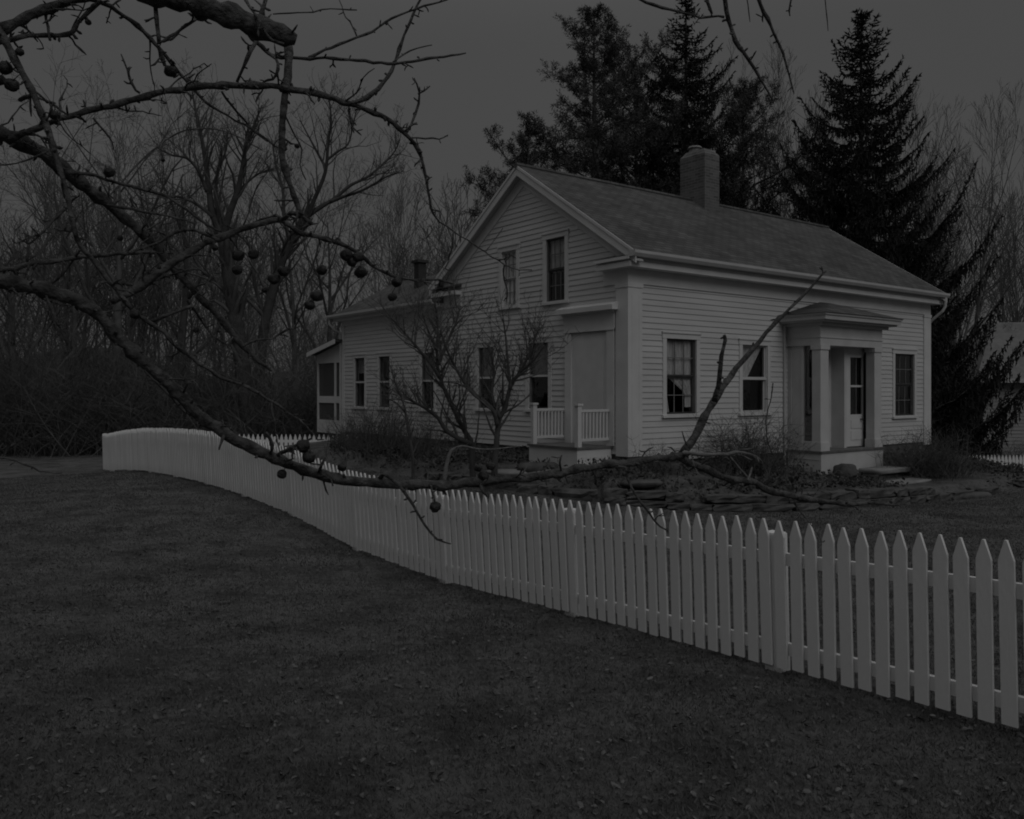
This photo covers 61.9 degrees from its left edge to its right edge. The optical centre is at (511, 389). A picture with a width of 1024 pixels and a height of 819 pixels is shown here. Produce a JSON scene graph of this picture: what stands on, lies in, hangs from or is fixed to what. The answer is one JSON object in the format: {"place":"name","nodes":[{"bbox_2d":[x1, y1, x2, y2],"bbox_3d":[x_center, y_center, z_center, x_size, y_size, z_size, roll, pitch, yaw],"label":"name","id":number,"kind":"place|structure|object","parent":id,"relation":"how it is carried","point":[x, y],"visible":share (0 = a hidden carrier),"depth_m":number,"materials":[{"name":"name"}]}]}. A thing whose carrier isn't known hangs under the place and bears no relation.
{"place":"outdoors","nodes":[
{"label":"outdoors","id":0,"kind":"place"},
{"bbox_2d":[3,348,313,422],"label":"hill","id":1,"kind":"structure","parent":0,"point":[190,372],"depth_m":77.56,"materials":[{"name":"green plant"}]},
{"bbox_2d":[0,434,1023,818],"bbox_3d":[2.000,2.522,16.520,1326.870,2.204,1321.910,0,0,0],"label":"ground","id":2,"kind":"structure","parent":0,"point":[84,464],"depth_m":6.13,"materials":[{"name":"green plant"}]},
{"bbox_2d":[0,145,104,452],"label":"bare tree","id":3,"kind":"object","parent":2,"relation":"on","point":[13,313],"visible":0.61,"depth_m":36.12,"materials":[{"name":"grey plant"}]},
{"bbox_2d":[0,116,158,381],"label":"bare tree","id":4,"kind":"object","parent":2,"relation":"on","point":[73,311],"visible":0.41,"depth_m":41.61,"materials":[{"name":"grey plant"}]},
{"bbox_2d":[0,42,233,430],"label":"bare tree","id":5,"kind":"object","parent":2,"relation":"on","point":[117,317],"visible":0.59,"depth_m":34.92,"materials":[{"name":"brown plant"}]},
{"bbox_2d":[0,276,371,459],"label":"undergrowth","id":6,"kind":"object","parent":2,"relation":"on","point":[57,415],"visible":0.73,"depth_m":33.67,"materials":[{"name":"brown plant"}]},
{"bbox_2d":[71,128,312,413],"bbox_3d":[-14.154,-4.285,41.986,9.384,14.652,12.320,0,0,19],"label":"bare tree","id":7,"kind":"object","parent":2,"relation":"on","point":[186,295],"visible":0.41,"depth_m":39.97,"materials":[{"name":"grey plant"}]},
{"bbox_2d":[125,57,317,439],"bbox_3d":[-11.678,-5.522,33.102,7.925,14.999,4.147,0,0,0],"label":"bare tree","id":8,"kind":"object","parent":2,"relation":"on","point":[232,297],"visible":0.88,"depth_m":32.82,"materials":[{"name":"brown plant"}]},
{"bbox_2d":[105,434,356,469],"bbox_3d":[-8.437,2.030,25.885,7.580,1.460,0.156,0,0,-4],"label":"picket fence","id":9,"kind":"object","parent":2,"relation":"on","point":[286,441],"visible":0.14,"depth_m":25.92,"materials":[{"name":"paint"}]},
{"bbox_2d":[203,144,364,389],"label":"bare tree","id":10,"kind":"object","parent":2,"relation":"on","point":[296,311],"visible":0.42,"depth_m":41.69,"materials":[{"name":"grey plant"}]},
{"bbox_2d":[221,66,423,434],"bbox_3d":[-7.846,-5.483,35.067,8.904,15.083,3.856,0,0,0],"label":"bare tree","id":11,"kind":"object","parent":2,"relation":"on","point":[311,210],"visible":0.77,"depth_m":34.91,"materials":[{"name":"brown plant"}]},
{"bbox_2d":[252,136,395,359],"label":"bare tree","id":12,"kind":"object","parent":2,"relation":"on","point":[328,287],"visible":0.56,"depth_m":42.75,"materials":[{"name":"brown plant"}]},
{"bbox_2d":[299,404,391,457],"bbox_3d":[-4.398,1.048,22.563,2.658,1.571,2.606,0,0,0],"label":"shrub","id":13,"kind":"object","parent":2,"relation":"on","point":[328,431],"visible":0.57,"depth_m":22.40,"materials":[{"name":"plant"}]},
{"bbox_2d":[341,156,429,292],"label":"bare tree","id":14,"kind":"object","parent":2,"relation":"on","point":[398,214],"visible":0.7,"depth_m":40.60,"materials":[{"name":"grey plant"}]},
{"bbox_2d":[320,388,453,466],"bbox_3d":[-3.026,0.896,21.274,3.245,2.061,2.991,0,0,-16],"label":"shrub","id":15,"kind":"object","parent":2,"relation":"on","point":[392,441],"visible":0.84,"depth_m":21.09,"materials":[{"name":"plant"}]},
{"bbox_2d":[382,359,418,479],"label":"sapling","id":16,"kind":"object","parent":2,"relation":"on","point":[413,466],"visible":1,"depth_m":14.49,"materials":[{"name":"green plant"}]},
{"bbox_2d":[367,228,452,276],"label":"bare tree","id":17,"kind":"object","parent":2,"relation":"on","point":[401,259],"visible":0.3,"depth_m":45.32,"materials":[{"name":"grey plant"}]},
{"bbox_2d":[374,410,464,460],"bbox_3d":[-2.158,1.127,20.227,2.386,1.276,2.177,0,0,30],"label":"shrub","id":18,"kind":"object","parent":2,"relation":"on","point":[421,447],"visible":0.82,"depth_m":20.06,"materials":[{"name":"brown plant"}]},
{"bbox_2d":[355,263,495,476],"bbox_3d":[-1.528,-0.381,16.556,3.029,4.350,1.617,0,0,-14],"label":"young tree","id":19,"kind":"object","parent":2,"relation":"on","point":[463,425],"visible":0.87,"depth_m":16.54,"materials":[{"name":"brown plant"}]},
{"bbox_2d":[0,0,899,543],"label":"apple tree","id":20,"kind":"object","parent":2,"relation":"on","point":[256,28],"visible":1,"depth_m":2.64,"materials":[{"name":"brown plant"}]},
{"bbox_2d":[442,443,519,494],"bbox_3d":[-0.520,1.339,14.137,1.350,0.933,0.119,0,0,-14],"label":"branch","id":21,"kind":"object","parent":2,"relation":"on","point":[446,465],"visible":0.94,"depth_m":13.98,"materials":[{"name":"wood"}]},
{"bbox_2d":[406,276,586,484],"bbox_3d":[-0.227,-0.149,15.982,3.373,3.871,1.877,0,0,0],"label":"young tree","id":22,"kind":"object","parent":2,"relation":"on","point":[494,407],"visible":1,"depth_m":16.00,"materials":[{"name":"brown plant"}]},
{"bbox_2d":[424,472,597,501],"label":"stone wall","id":23,"kind":"structure","parent":2,"relation":"on","point":[589,495],"depth_m":16.24,"materials":[{"name":"grey stone"}]},
{"bbox_2d":[0,83,1023,431],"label":"distant woods","id":24,"kind":"object","parent":2,"relation":"on","point":[152,293],"visible":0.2,"depth_m":47.90,"materials":[{"name":"plant"}]},
{"bbox_2d":[0,499,1023,818],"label":"fallen leaves","id":25,"kind":"object","parent":2,"relation":"on","point":[468,805],"visible":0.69,"depth_m":5.04,"materials":[{"name":"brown plant"}]},
{"bbox_2d":[486,468,550,474],"bbox_3d":[0.267,1.616,16.895,1.746,0.131,0.515,0,0,-18],"label":"stone","id":26,"kind":"object","parent":2,"relation":"on","point":[508,471],"visible":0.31,"depth_m":16.60,"materials":[{"name":"grey stone"}]},
{"bbox_2d":[472,110,571,221],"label":"pine","id":27,"kind":"object","parent":2,"relation":"on","point":[525,144],"visible":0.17,"depth_m":36.79,"materials":[{"name":"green plant"}]},
{"bbox_2d":[516,462,559,472],"bbox_3d":[0.517,1.555,16.997,1.065,0.258,0.462,0,0,-37],"label":"stone","id":28,"kind":"object","parent":2,"relation":"on","point":[534,466],"visible":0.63,"depth_m":16.77,"materials":[{"name":"grey stone"}]},
{"bbox_2d":[102,428,1023,727],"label":"picket fence","id":29,"kind":"object","parent":2,"relation":"on","point":[194,454],"visible":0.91,"depth_m":6.78,"materials":[{"name":"paint"}]},
{"bbox_2d":[106,470,1023,728],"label":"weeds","id":30,"kind":"object","parent":2,"relation":"on","point":[598,619],"visible":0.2,"depth_m":7.78,"materials":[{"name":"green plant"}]},
{"bbox_2d":[459,2,679,217],"bbox_3d":[3.911,-7.264,39.559,12.278,19.983,14.852,0,0,-43],"label":"pine","id":31,"kind":"object","parent":2,"relation":"on","point":[587,67],"visible":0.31,"depth_m":37.54,"materials":[{"name":"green plant"}]},
{"bbox_2d":[306,145,949,474],"bbox_3d":[2.733,-2.085,25.766,13.272,9.150,16.000,0,0,-37],"label":"farmhouse","id":32,"kind":"object","parent":2,"relation":"on","point":[657,295],"visible":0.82,"depth_m":19.84,"materials":[{"name":"paint"}]},
{"bbox_2d":[352,353,366,408],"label":"window","id":33,"kind":"structure","parent":32,"relation":"in","point":[359,360],"depth_m":26.32,"materials":[{"name":"paint"}]},
{"bbox_2d":[375,352,391,409],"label":"window","id":34,"kind":"structure","parent":32,"relation":"in","point":[385,354],"depth_m":25.11,"materials":[{"name":"paint"}]},
{"bbox_2d":[417,348,436,411],"bbox_3d":[-2.237,-0.273,22.990,0.191,1.695,0.880,0,0,-37],"label":"window","id":35,"kind":"structure","parent":32,"relation":"in","point":[422,372],"depth_m":23.22,"materials":[{"name":"paint"}]},
{"bbox_2d":[473,341,497,410],"bbox_3d":[-0.601,-0.333,20.849,0.191,1.695,0.930,0,0,-37],"label":"window","id":36,"kind":"structure","parent":32,"relation":"in","point":[481,360],"depth_m":21.07,"materials":[{"name":"paint"}]},
{"bbox_2d":[496,242,520,309],"bbox_3d":[-0.038,-2.657,20.108,0.191,1.505,0.850,0,0,-37],"label":"window","id":37,"kind":"structure","parent":32,"relation":"in","point":[513,285],"depth_m":20.19,"materials":[{"name":"paint"}]},
{"bbox_2d":[523,336,552,411],"bbox_3d":[0.627,-0.353,19.237,0.191,1.695,0.980,0,0,-37],"label":"window","id":38,"kind":"structure","parent":32,"relation":"in","point":[530,399],"depth_m":19.30,"materials":[{"name":"paint"}]},
{"bbox_2d":[540,228,569,305],"bbox_3d":[0.985,-2.682,18.770,0.191,1.595,0.920,0,0,-37],"label":"window","id":39,"kind":"structure","parent":32,"relation":"in","point":[555,255],"depth_m":18.86,"materials":[{"name":"glass"}]},
{"bbox_2d":[555,301,617,445],"bbox_3d":[1.561,-0.335,17.824,0.250,2.930,1.760,0,0,-37],"label":"side door","id":40,"kind":"structure","parent":32,"relation":"in","point":[589,356],"depth_m":17.82,"materials":[{"name":"paint"}]},
{"bbox_2d":[661,331,701,417],"bbox_3d":[3.533,-0.318,17.959,1.210,1.785,0.191,0,0,-37],"label":"window","id":41,"kind":"structure","parent":32,"relation":"in","point":[681,353],"depth_m":18.07,"materials":[{"name":"paint"}]},
{"bbox_2d":[738,338,772,415],"bbox_3d":[5.503,-0.293,19.464,1.195,1.735,0.191,0,0,-37],"label":"window","id":42,"kind":"structure","parent":32,"relation":"in","point":[745,344],"depth_m":19.59,"materials":[{"name":"paint"}]},
{"bbox_2d":[892,348,918,418],"bbox_3d":[10.751,-0.177,23.468,1.310,1.905,0.190,0,0,-37],"label":"window","id":43,"kind":"structure","parent":32,"relation":"in","point":[912,353],"depth_m":23.64,"materials":[{"name":"paint"}]},
{"bbox_2d":[553,26,717,191],"bbox_3d":[6.166,-6.946,41.518,14.152,19.855,12.921,0,0,0],"label":"pine","id":44,"kind":"object","parent":2,"relation":"on","point":[664,133],"visible":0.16,"depth_m":39.05,"materials":[{"name":"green plant"}]},
{"bbox_2d":[620,479,663,487],"bbox_3d":[2.416,1.737,15.892,0.806,0.146,0.509,0,0,0],"label":"stone","id":45,"kind":"object","parent":2,"relation":"on","point":[642,483],"visible":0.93,"depth_m":15.73,"materials":[{"name":"grey stone"}]},
{"bbox_2d":[625,438,707,477],"bbox_3d":[3.007,1.319,16.653,1.576,0.924,1.399,0,0,37],"label":"shrub","id":46,"kind":"object","parent":2,"relation":"on","point":[665,464],"visible":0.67,"depth_m":16.57,"materials":[{"name":"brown plant"}]},
{"bbox_2d":[329,432,1023,501],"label":"ground cover","id":47,"kind":"object","parent":2,"relation":"on","point":[992,466],"visible":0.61,"depth_m":17.51,"materials":[{"name":"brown plant"}]},
{"bbox_2d":[597,0,806,219],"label":"spruce","id":48,"kind":"object","parent":2,"relation":"on","point":[693,134],"visible":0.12,"depth_m":39.01,"materials":[{"name":"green plant"}]},
{"bbox_2d":[700,457,741,476],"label":"shrub","id":49,"kind":"object","parent":2,"relation":"on","point":[720,463],"visible":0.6,"depth_m":16.91,"materials":[{"name":"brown plant"}]},
{"bbox_2d":[662,75,836,219],"bbox_3d":[11.656,-5.526,39.726,14.162,17.422,12.040,0,0,-29],"label":"pine","id":50,"kind":"object","parent":2,"relation":"on","point":[746,99],"visible":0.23,"depth_m":38.53,"materials":[{"name":"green plant"}]},
{"bbox_2d":[685,403,817,478],"bbox_3d":[4.884,1.026,17.667,3.103,1.743,2.813,0,0,-35],"label":"shrub","id":51,"kind":"object","parent":2,"relation":"on","point":[765,463],"visible":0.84,"depth_m":17.35,"materials":[{"name":"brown plant"}]},
{"bbox_2d":[679,32,845,215],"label":"bare tree","id":52,"kind":"object","parent":2,"relation":"on","point":[779,111],"visible":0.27,"depth_m":42.90,"materials":[{"name":"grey plant"}]},
{"bbox_2d":[603,486,951,511],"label":"stone wall","id":53,"kind":"structure","parent":2,"relation":"on","point":[766,502],"depth_m":15.53,"materials":[{"name":"grey stone"}]},
{"bbox_2d":[831,463,857,478],"bbox_3d":[7.552,1.878,19.393,0.601,0.443,0.468,0,0,-18],"label":"stone","id":54,"kind":"object","parent":2,"relation":"on","point":[846,469],"visible":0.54,"depth_m":19.22,"materials":[{"name":"grey stone"}]},
{"bbox_2d":[755,8,1023,459],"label":"spruce","id":55,"kind":"object","parent":2,"relation":"on","point":[861,209],"visible":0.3,"depth_m":31.67,"materials":[{"name":"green plant"}]},
{"bbox_2d":[858,466,930,483],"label":"stone steps","id":56,"kind":"structure","parent":2,"relation":"on","point":[885,472],"depth_m":19.89,"materials":[{"name":"grey stone"}]},
{"bbox_2d":[875,451,924,475],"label":"shrub","id":57,"kind":"object","parent":2,"relation":"on","point":[899,463],"visible":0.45,"depth_m":20.66,"materials":[{"name":"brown plant"}]},
{"bbox_2d":[839,71,971,243],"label":"bare tree","id":58,"kind":"object","parent":2,"relation":"on","point":[918,135],"visible":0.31,"depth_m":46.00,"materials":[{"name":"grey plant"}]},
{"bbox_2d":[870,427,948,478],"bbox_3d":[9.522,1.486,20.547,1.862,1.301,2.317,0,0,23],"label":"shrub","id":59,"kind":"object","parent":2,"relation":"on","point":[905,459],"visible":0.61,"depth_m":20.43,"materials":[{"name":"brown plant"}]},
{"bbox_2d":[889,421,995,481],"bbox_3d":[10.151,1.403,20.280,2.464,1.488,3.294,0,0,15],"label":"shrub","id":60,"kind":"object","parent":2,"relation":"on","point":[944,470],"visible":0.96,"depth_m":19.99,"materials":[{"name":"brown plant"}]},
{"bbox_2d":[919,265,977,440],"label":"spruce","id":61,"kind":"object","parent":2,"relation":"on","point":[969,374],"visible":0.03,"depth_m":41.10,"materials":[{"name":"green plant"}]},
{"bbox_2d":[946,451,989,467],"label":"shrub","id":62,"kind":"object","parent":2,"relation":"on","point":[968,461],"visible":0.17,"depth_m":21.93,"materials":[{"name":"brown plant"}]},
{"bbox_2d":[925,78,1023,333],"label":"bare tree","id":63,"kind":"object","parent":2,"relation":"on","point":[989,228],"visible":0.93,"depth_m":47.03,"materials":[{"name":"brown plant"}]},
{"bbox_2d":[962,491,991,498],"bbox_3d":[9.863,2.281,18.403,0.988,0.172,0.415,0,0,-13],"label":"stone","id":64,"kind":"object","parent":2,"relation":"on","point":[971,495],"visible":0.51,"depth_m":18.23,"materials":[{"name":"grey stone"}]},
{"bbox_2d":[942,322,1023,458],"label":"neighbour house","id":65,"kind":"structure","parent":2,"relation":"on","point":[1001,334],"depth_m":41.47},
{"bbox_2d":[946,479,1023,499],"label":"stone wall","id":66,"kind":"structure","parent":2,"relation":"on","point":[958,494],"depth_m":18.56,"materials":[{"name":"grey stone"}]},
{"bbox_2d":[958,264,1023,335],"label":"bare tree","id":67,"kind":"object","parent":2,"relation":"on","point":[1019,301],"visible":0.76,"depth_m":45.03,"materials":[{"name":"grey plant"}]},
{"bbox_2d":[972,455,1023,465],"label":"picket fence","id":68,"kind":"object","parent":2,"relation":"on","point":[1014,460],"visible":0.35,"depth_m":26.19,"materials":[{"name":"paint"}]},
{"bbox_2d":[974,436,1023,463],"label":"shrub","id":69,"kind":"object","parent":2,"relation":"on","point":[1016,452],"visible":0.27,"depth_m":36.76,"materials":[{"name":"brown plant"}]},
{"bbox_2d":[0,0,1023,374],"label":"sky","id":70,"kind":"structure","parent":0,"point":[963,48],"materials":[{"name":"grey"}]}
]}

